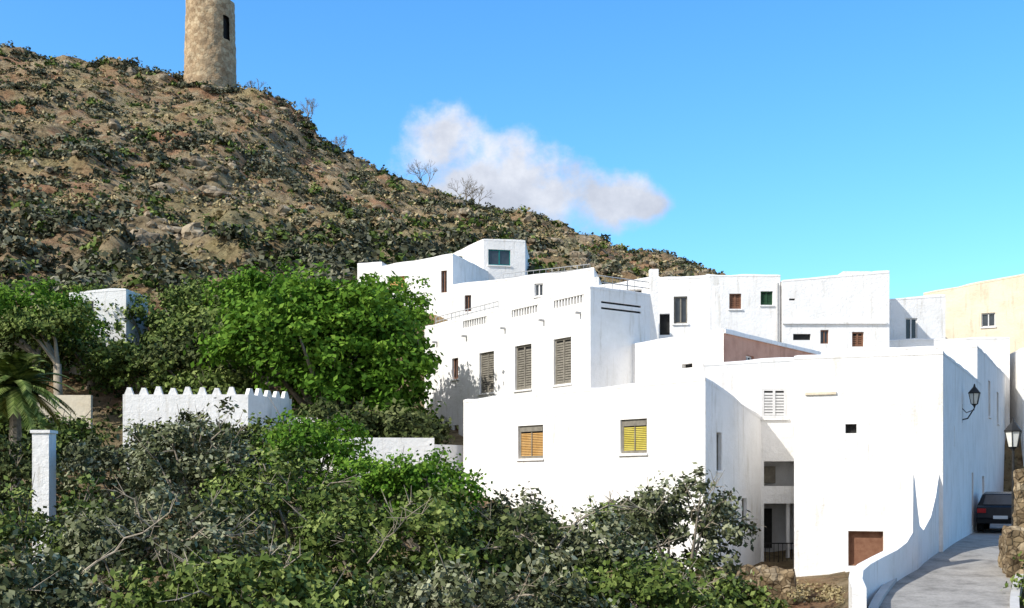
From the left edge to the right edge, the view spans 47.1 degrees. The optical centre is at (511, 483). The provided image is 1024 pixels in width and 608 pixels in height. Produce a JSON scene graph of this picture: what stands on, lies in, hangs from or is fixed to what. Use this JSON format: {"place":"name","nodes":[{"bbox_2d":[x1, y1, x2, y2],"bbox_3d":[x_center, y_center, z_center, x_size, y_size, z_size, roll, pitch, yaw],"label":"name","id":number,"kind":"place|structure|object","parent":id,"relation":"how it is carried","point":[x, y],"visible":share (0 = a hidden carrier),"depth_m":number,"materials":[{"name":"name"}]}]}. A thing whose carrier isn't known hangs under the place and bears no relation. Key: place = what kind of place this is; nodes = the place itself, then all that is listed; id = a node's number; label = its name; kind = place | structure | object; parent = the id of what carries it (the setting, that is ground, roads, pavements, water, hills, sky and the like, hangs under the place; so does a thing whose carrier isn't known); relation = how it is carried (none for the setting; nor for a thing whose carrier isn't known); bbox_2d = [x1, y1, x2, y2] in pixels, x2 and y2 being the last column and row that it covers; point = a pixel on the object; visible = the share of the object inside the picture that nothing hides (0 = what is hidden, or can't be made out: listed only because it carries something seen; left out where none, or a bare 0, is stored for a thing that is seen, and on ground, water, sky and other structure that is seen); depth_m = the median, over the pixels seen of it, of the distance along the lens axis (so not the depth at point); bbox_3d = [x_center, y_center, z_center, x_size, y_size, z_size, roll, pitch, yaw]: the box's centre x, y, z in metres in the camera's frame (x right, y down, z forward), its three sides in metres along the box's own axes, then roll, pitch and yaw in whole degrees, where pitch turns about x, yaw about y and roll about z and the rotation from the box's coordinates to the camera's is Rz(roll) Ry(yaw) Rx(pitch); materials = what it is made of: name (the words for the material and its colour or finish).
{"place":"outdoors","nodes":[
{"label":"outdoors","id":0,"kind":"place"},
{"bbox_2d":[0,47,1023,607],"bbox_3d":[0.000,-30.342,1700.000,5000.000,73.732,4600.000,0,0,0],"label":"hillside ground","id":1,"kind":"structure","parent":0,"point":[224,249],"depth_m":123.70,"materials":[{"name":"soil"}]},
{"bbox_2d":[0,403,56,451],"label":"garden tree","id":2,"kind":"object","parent":1,"relation":"on","point":[4,425],"visible":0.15,"depth_m":46.05,"materials":[{"name":"green plant"}]},
{"bbox_2d":[0,332,75,371],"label":"garden tree","id":3,"kind":"object","parent":1,"relation":"on","point":[14,348],"visible":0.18,"depth_m":59.00,"materials":[{"name":"green plant"}]},
{"bbox_2d":[0,351,80,497],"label":"date palm","id":4,"kind":"object","parent":1,"relation":"on","point":[19,382],"visible":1,"depth_m":39.75,"materials":[{"name":"green plant"}]},
{"bbox_2d":[0,424,80,569],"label":"foreground tree","id":5,"kind":"object","parent":1,"relation":"on","point":[10,465],"visible":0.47,"depth_m":35.48,"materials":[{"name":"green plant"}]},
{"bbox_2d":[30,430,57,563],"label":"white gate pillar","id":6,"kind":"structure","parent":1,"relation":"on","point":[44,460],"depth_m":31.60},
{"bbox_2d":[0,295,108,394],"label":"garden tree","id":7,"kind":"object","parent":1,"relation":"on","point":[15,323],"visible":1,"depth_m":51.49,"materials":[{"name":"green plant"}]},
{"bbox_2d":[0,528,109,607],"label":"foreground tree","id":8,"kind":"object","parent":1,"relation":"on","point":[43,582],"visible":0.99,"depth_m":20.65,"materials":[{"name":"green plant"}]},
{"bbox_2d":[2,406,113,463],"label":"garden tree","id":9,"kind":"object","parent":1,"relation":"on","point":[77,430],"visible":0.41,"depth_m":46.27,"materials":[{"name":"green plant"}]},
{"bbox_2d":[0,275,117,405],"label":"garden tree","id":10,"kind":"object","parent":1,"relation":"on","point":[10,299],"visible":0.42,"depth_m":54.42,"materials":[{"name":"green plant"}]},
{"bbox_2d":[37,395,92,434],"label":"garden wall","id":11,"kind":"structure","parent":1,"relation":"on","point":[80,405],"depth_m":48.00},
{"bbox_2d":[0,470,131,606],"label":"foreground tree","id":12,"kind":"object","parent":1,"relation":"on","point":[8,527],"visible":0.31,"depth_m":27.86,"materials":[{"name":"green plant"}]},
{"bbox_2d":[29,277,107,307],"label":"garden tree","id":13,"kind":"object","parent":1,"relation":"on","point":[98,287],"visible":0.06,"depth_m":64.81,"materials":[{"name":"green plant"}]},
{"bbox_2d":[34,319,139,388],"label":"garden tree","id":14,"kind":"object","parent":1,"relation":"on","point":[78,349],"visible":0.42,"depth_m":57.67,"materials":[{"name":"green plant"}]},
{"bbox_2d":[69,288,147,374],"bbox_3d":[-21.050,-7.009,61.471,3.124,6.017,3.082,0,0,0],"label":"garden hut","id":15,"kind":"object","parent":1,"relation":"on","point":[106,297],"visible":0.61,"depth_m":60.00,"materials":[{"name":"white paint"}]},
{"bbox_2d":[56,415,206,605],"bbox_3d":[-10.982,1.490,33.479,5.101,6.815,4.001,0,0,0],"label":"foreground tree","id":16,"kind":"object","parent":1,"relation":"on","point":[79,455],"visible":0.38,"depth_m":32.97,"materials":[{"name":"green plant"}]},
{"bbox_2d":[70,331,196,403],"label":"garden tree","id":17,"kind":"object","parent":1,"relation":"on","point":[121,359],"visible":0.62,"depth_m":52.87,"materials":[{"name":"green plant"}]},
{"bbox_2d":[87,282,200,349],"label":"garden tree","id":18,"kind":"object","parent":1,"relation":"on","point":[141,313],"visible":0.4,"depth_m":60.59,"materials":[{"name":"green plant"}]},
{"bbox_2d":[22,457,293,607],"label":"foreground tree","id":19,"kind":"object","parent":1,"relation":"on","point":[105,536],"visible":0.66,"depth_m":24.44,"materials":[{"name":"green plant"}]},
{"bbox_2d":[112,405,254,535],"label":"foreground tree","id":20,"kind":"object","parent":1,"relation":"on","point":[224,425],"visible":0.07,"depth_m":37.94,"materials":[{"name":"green plant"}]},
{"bbox_2d":[138,296,231,370],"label":"garden tree","id":21,"kind":"object","parent":1,"relation":"on","point":[173,324],"visible":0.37,"depth_m":57.88,"materials":[{"name":"green plant"}]},
{"bbox_2d":[115,396,270,541],"bbox_3d":[-8.323,1.639,31.025,4.359,7.923,3.495,0,0,0],"label":"foreground tree","id":22,"kind":"object","parent":1,"relation":"on","point":[196,439],"visible":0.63,"depth_m":30.51,"materials":[{"name":"green plant"}]},
{"bbox_2d":[158,277,229,308],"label":"garden tree","id":23,"kind":"object","parent":1,"relation":"on","point":[182,288],"visible":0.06,"depth_m":67.92,"materials":[{"name":"green plant"}]},
{"bbox_2d":[154,274,234,325],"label":"garden tree","id":24,"kind":"object","parent":1,"relation":"on","point":[182,297],"visible":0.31,"depth_m":63.99,"materials":[{"name":"green plant"}]},
{"bbox_2d":[131,314,266,393],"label":"garden tree","id":25,"kind":"object","parent":1,"relation":"on","point":[189,357],"visible":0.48,"depth_m":51.96,"materials":[{"name":"green plant"}]},
{"bbox_2d":[123,386,291,476],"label":"crenellated garden wall","id":26,"kind":"structure","parent":1,"relation":"on","point":[144,404],"depth_m":45.00,"materials":[{"name":"paint"}]},
{"bbox_2d":[183,0,236,88],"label":"stone watchtower","id":27,"kind":"structure","parent":1,"relation":"on","point":[209,48],"depth_m":176.74,"materials":[{"name":"stone"}]},
{"bbox_2d":[159,363,281,393],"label":"garden tree","id":28,"kind":"object","parent":1,"relation":"on","point":[195,381],"visible":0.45,"depth_m":49.66,"materials":[{"name":"green plant"}]},
{"bbox_2d":[0,363,450,590],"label":"undergrowth","id":29,"kind":"object","parent":1,"relation":"on","point":[278,525],"visible":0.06,"depth_m":42.70,"materials":[{"name":"green plant"}]},
{"bbox_2d":[188,259,295,323],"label":"garden tree","id":30,"kind":"object","parent":1,"relation":"on","point":[233,284],"visible":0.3,"depth_m":59.88,"materials":[{"name":"green plant"}]},
{"bbox_2d":[93,528,398,607],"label":"foreground tree","id":31,"kind":"object","parent":1,"relation":"on","point":[228,580],"visible":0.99,"depth_m":20.24,"materials":[{"name":"green plant"}]},
{"bbox_2d":[217,409,322,535],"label":"foreground tree","id":32,"kind":"object","parent":1,"relation":"on","point":[258,427],"visible":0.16,"depth_m":38.54,"materials":[{"name":"green plant"}]},
{"bbox_2d":[183,437,386,597],"bbox_3d":[-5.363,2.389,28.930,5.170,7.050,4.089,0,0,0],"label":"foreground tree","id":33,"kind":"object","parent":1,"relation":"on","point":[309,495],"visible":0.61,"depth_m":28.47,"materials":[{"name":"green plant"}]},
{"bbox_2d":[247,399,381,581],"bbox_3d":[-5.857,0.818,34.923,4.035,6.796,3.963,0,0,0],"label":"foreground tree","id":34,"kind":"object","parent":1,"relation":"on","point":[301,433],"visible":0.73,"depth_m":34.63,"materials":[{"name":"green plant"}]},
{"bbox_2d":[183,259,446,434],"bbox_3d":[-8.377,-5.328,49.833,11.363,8.353,8.175,0,0,0],"label":"leafy shade tree","id":35,"kind":"object","parent":1,"relation":"on","point":[303,323],"visible":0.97,"depth_m":48.40,"materials":[{"name":"green plant"}]},
{"bbox_2d":[291,394,378,437],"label":"garden tree","id":36,"kind":"object","parent":1,"relation":"on","point":[323,412],"visible":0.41,"depth_m":46.46,"materials":[{"name":"green plant"}]},
{"bbox_2d":[0,51,711,304],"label":"hillside rocks","id":37,"kind":"object","parent":1,"relation":"on","point":[188,230],"visible":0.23,"depth_m":119.35,"materials":[{"name":"stone"}]},
{"bbox_2d":[0,40,719,301],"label":"hillside scrub","id":38,"kind":"object","parent":1,"relation":"on","point":[359,251],"visible":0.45,"depth_m":104.30,"materials":[{"name":"green plant"}]},
{"bbox_2d":[0,48,724,291],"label":"hillside prickly pear","id":39,"kind":"object","parent":1,"relation":"on","point":[148,282],"visible":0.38,"depth_m":106.62,"materials":[{"name":"green plant"}]},
{"bbox_2d":[0,45,725,290],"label":"dry grass tufts","id":40,"kind":"object","parent":1,"relation":"on","point":[218,203],"visible":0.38,"depth_m":129.94,"materials":[{"name":"brown plant"}]},
{"bbox_2d":[71,490,667,584],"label":"dead branches","id":41,"kind":"object","parent":1,"relation":"on","point":[127,537],"visible":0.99,"depth_m":23.84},
{"bbox_2d":[287,417,462,484],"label":"garden wall","id":42,"kind":"structure","parent":1,"relation":"on","point":[383,446],"depth_m":45.31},
{"bbox_2d":[352,275,436,333],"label":"garden tree","id":43,"kind":"object","parent":1,"relation":"on","point":[413,301],"visible":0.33,"depth_m":62.16,"materials":[{"name":"green plant"}]},
{"bbox_2d":[282,478,523,606],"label":"foreground tree","id":44,"kind":"object","parent":1,"relation":"on","point":[316,528],"visible":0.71,"depth_m":25.29,"materials":[{"name":"green plant"}]},
{"bbox_2d":[356,397,458,444],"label":"garden tree","id":45,"kind":"object","parent":1,"relation":"on","point":[391,423],"visible":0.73,"depth_m":46.62,"materials":[{"name":"green plant"}]},
{"bbox_2d":[348,457,470,551],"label":"foreground tree","id":46,"kind":"object","parent":1,"relation":"on","point":[394,496],"visible":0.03,"depth_m":38.18,"materials":[{"name":"green plant"}]},
{"bbox_2d":[339,443,500,580],"bbox_3d":[-2.671,2.034,32.886,4.738,6.348,3.780,0,0,0],"label":"foreground tree","id":47,"kind":"object","parent":1,"relation":"on","point":[384,478],"visible":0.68,"depth_m":32.56,"materials":[{"name":"green plant"}]},
{"bbox_2d":[357,240,528,319],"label":"white walls","id":48,"kind":"structure","parent":1,"relation":"on","point":[458,270],"depth_m":71.30,"materials":[{"name":"paint"}]},
{"bbox_2d":[443,250,508,291],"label":"window glass","id":49,"kind":"object","parent":48,"relation":"on","point":[494,257],"visible":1,"depth_m":75.30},
{"bbox_2d":[349,535,643,607],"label":"foreground tree","id":50,"kind":"object","parent":1,"relation":"on","point":[454,582],"visible":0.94,"depth_m":21.53,"materials":[{"name":"green plant"}]},
{"bbox_2d":[463,481,567,574],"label":"foreground tree","id":51,"kind":"object","parent":1,"relation":"on","point":[504,498],"visible":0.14,"depth_m":34.18,"materials":[{"name":"green plant"}]},
{"bbox_2d":[406,495,625,599],"bbox_3d":[0.153,3.279,26.892,4.710,6.040,4.208,0,0,-35],"label":"foreground tree","id":52,"kind":"object","parent":1,"relation":"on","point":[507,540],"visible":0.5,"depth_m":25.92,"materials":[{"name":"green plant"}]},
{"bbox_2d":[451,270,600,319],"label":"white walls","id":53,"kind":"structure","parent":1,"relation":"on","point":[503,293],"depth_m":64.70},
{"bbox_2d":[424,269,658,435],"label":"white townhouse","id":54,"kind":"structure","parent":1,"relation":"on","point":[585,337],"depth_m":47.64,"materials":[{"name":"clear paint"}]},
{"bbox_2d":[481,337,570,392],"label":"window frames","id":55,"kind":"structure","parent":54,"relation":"in","point":[564,339],"depth_m":48.92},
{"bbox_2d":[483,339,570,391],"bbox_3d":[0.559,-4.825,49.002,0.001,1.850,6.870,0,0,-33],"label":"window back","id":56,"kind":"structure","parent":54,"relation":"in","point":[529,347],"depth_m":48.81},
{"bbox_2d":[505,495,685,605],"bbox_3d":[1.878,3.306,26.928,4.274,6.077,3.285,0,0,11],"label":"foreground tree","id":57,"kind":"object","parent":1,"relation":"on","point":[628,541],"visible":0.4,"depth_m":26.26,"materials":[{"name":"green plant"}]},
{"bbox_2d":[463,377,760,581],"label":"white townhouse","id":58,"kind":"structure","parent":1,"relation":"on","point":[566,451],"depth_m":39.65,"materials":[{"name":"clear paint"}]},
{"bbox_2d":[522,425,646,455],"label":"shutters","id":59,"kind":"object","parent":58,"relation":"in","point":[643,425],"depth_m":42.36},
{"bbox_2d":[520,419,743,530],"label":"window frames","id":60,"kind":"structure","parent":58,"relation":"in","point":[631,420],"depth_m":39.00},
{"bbox_2d":[603,280,648,292],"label":"white walls","id":61,"kind":"structure","parent":1,"relation":"on","point":[639,284],"depth_m":55.19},
{"bbox_2d":[583,487,685,572],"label":"foreground tree","id":62,"kind":"object","parent":1,"relation":"on","point":[613,502],"visible":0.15,"depth_m":30.70,"materials":[{"name":"green plant"}]},
{"bbox_2d":[560,540,751,607],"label":"foreground tree","id":63,"kind":"object","parent":1,"relation":"on","point":[668,588],"visible":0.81,"depth_m":23.84,"materials":[{"name":"green plant"}]},
{"bbox_2d":[633,330,723,382],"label":"white walls","id":64,"kind":"structure","parent":1,"relation":"on","point":[664,360],"depth_m":44.13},
{"bbox_2d":[632,328,816,350],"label":"parapet","id":65,"kind":"structure","parent":64,"relation":"on","point":[694,334],"depth_m":43.79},
{"bbox_2d":[724,333,815,361],"bbox_3d":[10.165,-2.740,45.697,0.160,5.480,9.045,0,0,36],"label":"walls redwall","id":66,"kind":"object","parent":64,"relation":"attached to","point":[736,348],"visible":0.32,"depth_m":43.89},
{"bbox_2d":[724,329,820,354],"bbox_3d":[10.255,-5.430,45.604,0.066,0.140,9.000,0,0,36],"label":"coping","id":67,"kind":"object","parent":66,"relation":"attached to","point":[747,336],"visible":0.86,"depth_m":45.08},
{"bbox_2d":[648,277,720,338],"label":"white walls","id":68,"kind":"structure","parent":1,"relation":"on","point":[695,292],"depth_m":52.12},
{"bbox_2d":[660,314,669,334],"bbox_3d":[6.842,-7.075,52.616,0.444,0.950,0.072,0,0,0],"label":"door frame","id":69,"kind":"object","parent":68,"relation":"attached to","point":[664,324],"visible":1,"depth_m":52.61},
{"bbox_2d":[675,298,685,321],"bbox_3d":[7.510,-7.700,52.364,0.592,1.200,0.097,0,0,0],"label":"window glass","id":70,"kind":"object","parent":68,"relation":"in","point":[677,309],"visible":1,"depth_m":52.37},
{"bbox_2d":[612,462,764,607],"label":"foreground tree","id":71,"kind":"object","parent":1,"relation":"on","point":[667,515],"visible":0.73,"depth_m":28.44,"materials":[{"name":"green plant"}]},
{"bbox_2d":[694,563,795,605],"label":"dry stone wall","id":72,"kind":"structure","parent":1,"relation":"on","point":[781,581],"depth_m":33.14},
{"bbox_2d":[695,565,795,607],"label":"bush","id":73,"kind":"object","parent":1,"relation":"on","point":[733,588],"visible":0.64,"depth_m":27.35,"materials":[{"name":"green plant"}]},
{"bbox_2d":[703,361,793,561],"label":"white walls","id":74,"kind":"structure","parent":1,"relation":"on","point":[745,384],"depth_m":40.60,"materials":[{"name":"paint"}]},
{"bbox_2d":[762,389,785,417],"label":"window frames","id":75,"kind":"structure","parent":74,"relation":"attached to","point":[773,415],"depth_m":40.59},
{"bbox_2d":[764,393,783,414],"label":"shutter slats","id":76,"kind":"object","parent":75,"relation":"attached to","point":[769,405],"visible":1,"depth_m":40.60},
{"bbox_2d":[764,462,792,551],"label":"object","id":77,"kind":"object","parent":74,"relation":"attached to","point":[783,473],"visible":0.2,"depth_m":41.90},
{"bbox_2d":[764,508,771,547],"bbox_3d":[9.000,1.600,41.858,0.500,1.400,0.075,0,0,0],"label":"porch door","id":78,"kind":"structure","parent":77,"relation":"attached to","point":[768,525],"depth_m":41.82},
{"bbox_2d":[764,466,774,482],"bbox_3d":[9.050,-0.300,41.758,0.600,0.600,0.075,0,0,0],"label":"porch window","id":79,"kind":"structure","parent":77,"relation":"attached to","point":[769,474],"depth_m":41.72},
{"bbox_2d":[786,503,789,557],"bbox_3d":[9.605,1.800,40.950,0.110,2.200,0.100,0,0,0],"label":"porch post","id":80,"kind":"object","parent":74,"relation":"on","point":[787,529],"visible":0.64,"depth_m":40.90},
{"bbox_2d":[710,273,888,349],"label":"white walls","id":81,"kind":"structure","parent":1,"relation":"on","point":[861,298],"depth_m":59.80,"materials":[{"name":"paint"}]},
{"bbox_2d":[729,294,862,346],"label":"window frames","id":82,"kind":"structure","parent":81,"relation":"attached to","point":[856,333],"depth_m":59.91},
{"bbox_2d":[706,270,889,282],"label":"parapet","id":83,"kind":"structure","parent":81,"relation":"on","point":[873,272],"depth_m":59.80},
{"bbox_2d":[782,322,886,323],"bbox_3d":[16.400,-8.150,59.739,5.300,0.100,0.118,0,0,0],"label":"ledge","id":84,"kind":"object","parent":81,"relation":"attached to","point":[834,322],"visible":1,"depth_m":59.68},
{"bbox_2d":[783,579,845,602],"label":"weeds","id":85,"kind":"object","parent":1,"relation":"on","point":[801,594],"visible":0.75,"depth_m":32.71,"materials":[{"name":"beige plant"}]},
{"bbox_2d":[794,354,981,576],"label":"white walls","id":86,"kind":"structure","parent":1,"relation":"on","point":[906,414],"depth_m":36.97,"materials":[{"name":"paint"}]},
{"bbox_2d":[850,532,881,563],"bbox_3d":[14.303,1.100,40.433,0.968,3.000,9.795,0,0,42],"label":"panel","id":87,"kind":"object","parent":86,"relation":"on","point":[864,546],"visible":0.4,"depth_m":37.00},
{"bbox_2d":[794,350,981,384],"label":"parapet","id":88,"kind":"structure","parent":86,"relation":"on","point":[931,352],"depth_m":36.83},
{"bbox_2d":[962,384,980,419],"bbox_3d":[15.930,-2.775,40.800,0.680,1.350,0.381,0,0,0],"label":"wall lantern","id":89,"kind":"object","parent":86,"relation":"attached to","point":[974,392],"depth_m":40.72,"materials":[{"name":"metal"}]},
{"bbox_2d":[849,474,938,607],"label":"street parapet wall","id":90,"kind":"structure","parent":1,"relation":"on","point":[914,547],"depth_m":32.17,"materials":[{"name":"paint"}]},
{"bbox_2d":[821,346,1005,493],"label":"white walls","id":91,"kind":"structure","parent":1,"relation":"on","point":[983,369],"depth_m":52.97,"materials":[{"name":"paint"}]},
{"bbox_2d":[868,566,1023,607],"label":"kerb","id":92,"kind":"structure","parent":1,"relation":"on","point":[885,589],"depth_m":28.19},
{"bbox_2d":[889,297,1009,427],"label":"white walls","id":93,"kind":"structure","parent":1,"relation":"on","point":[928,314],"depth_m":64.00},
{"bbox_2d":[923,276,1023,353],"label":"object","id":94,"kind":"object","parent":1,"relation":"on","point":[966,307],"visible":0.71,"depth_m":68.34,"materials":[{"name":"paint"}]},
{"bbox_2d":[923,274,1023,293],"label":"parapet","id":95,"kind":"structure","parent":94,"relation":"on","point":[980,282],"depth_m":68.55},
{"bbox_2d":[998,523,1023,577],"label":"dry stone wall","id":96,"kind":"structure","parent":1,"relation":"on","point":[1011,543],"depth_m":30.70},
{"bbox_2d":[1003,551,1023,605],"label":"roadside bush","id":97,"kind":"object","parent":1,"relation":"on","point":[1020,582],"visible":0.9,"depth_m":28.57,"materials":[{"name":"green plant"}]},
{"bbox_2d":[1010,349,1023,465],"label":"white walls","id":98,"kind":"structure","parent":1,"relation":"on","point":[1017,386],"depth_m":61.13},
{"bbox_2d":[1012,468,1023,525],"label":"dry stone wall","id":99,"kind":"structure","parent":1,"relation":"on","point":[1018,489],"depth_m":32.70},
{"bbox_2d":[0,0,1023,298],"label":"sky","id":100,"kind":"structure","parent":0,"point":[790,139],"materials":[{"name":"blue"}]},
{"bbox_2d":[879,524,1011,607],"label":"street","id":101,"kind":"structure","parent":0,"point":[964,572],"depth_m":30.56,"materials":[{"name":"concrete"}]},
{"bbox_2d":[976,492,1015,530],"bbox_3d":[18.927,1.070,45.154,1.740,1.500,4.137,0,0,27],"label":"parked car","id":102,"kind":"object","parent":101,"relation":"on","point":[994,507],"visible":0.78,"depth_m":43.64,"materials":[{"name":"black metal"}]},
{"bbox_2d":[1004,418,1021,524],"bbox_3d":[14.450,0.205,33.900,0.528,4.190,0.457,0,0,0],"label":"street lamp","id":103,"kind":"object","parent":101,"relation":"on","point":[1013,431],"visible":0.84,"depth_m":33.83,"materials":[{"name":"metal"}]},
{"bbox_3d":[9.327,-3.865,43.300,4.777,0.230,4.960,0,0,0],"label":"roof","id":104,"kind":"object","parent":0,"visible":0},
{"bbox_2d":[703,357,793,365],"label":"parapet","id":105,"kind":"structure","parent":104,"relation":"on","point":[777,359],"depth_m":40.59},
{"label":"roof","id":106,"kind":"object","parent":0,"visible":0},
{"bbox_2d":[817,345,1005,375],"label":"parapet","id":107,"kind":"structure","parent":106,"relation":"on","point":[886,348],"depth_m":49.02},
{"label":"roof","id":108,"kind":"object","parent":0,"visible":0},
{"bbox_2d":[451,267,601,285],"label":"parapet","id":109,"kind":"structure","parent":108,"relation":"on","point":[534,275],"depth_m":64.45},
{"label":"roof","id":110,"kind":"object","parent":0,"visible":0},
{"bbox_2d":[357,239,529,271],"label":"parapet","id":111,"kind":"structure","parent":110,"relation":"on","point":[453,254],"depth_m":72.21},
{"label":"roof","id":112,"kind":"object","parent":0,"visible":0},
{"bbox_2d":[889,294,1009,340],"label":"parapet","id":113,"kind":"structure","parent":112,"relation":"on","point":[922,339],"depth_m":61.78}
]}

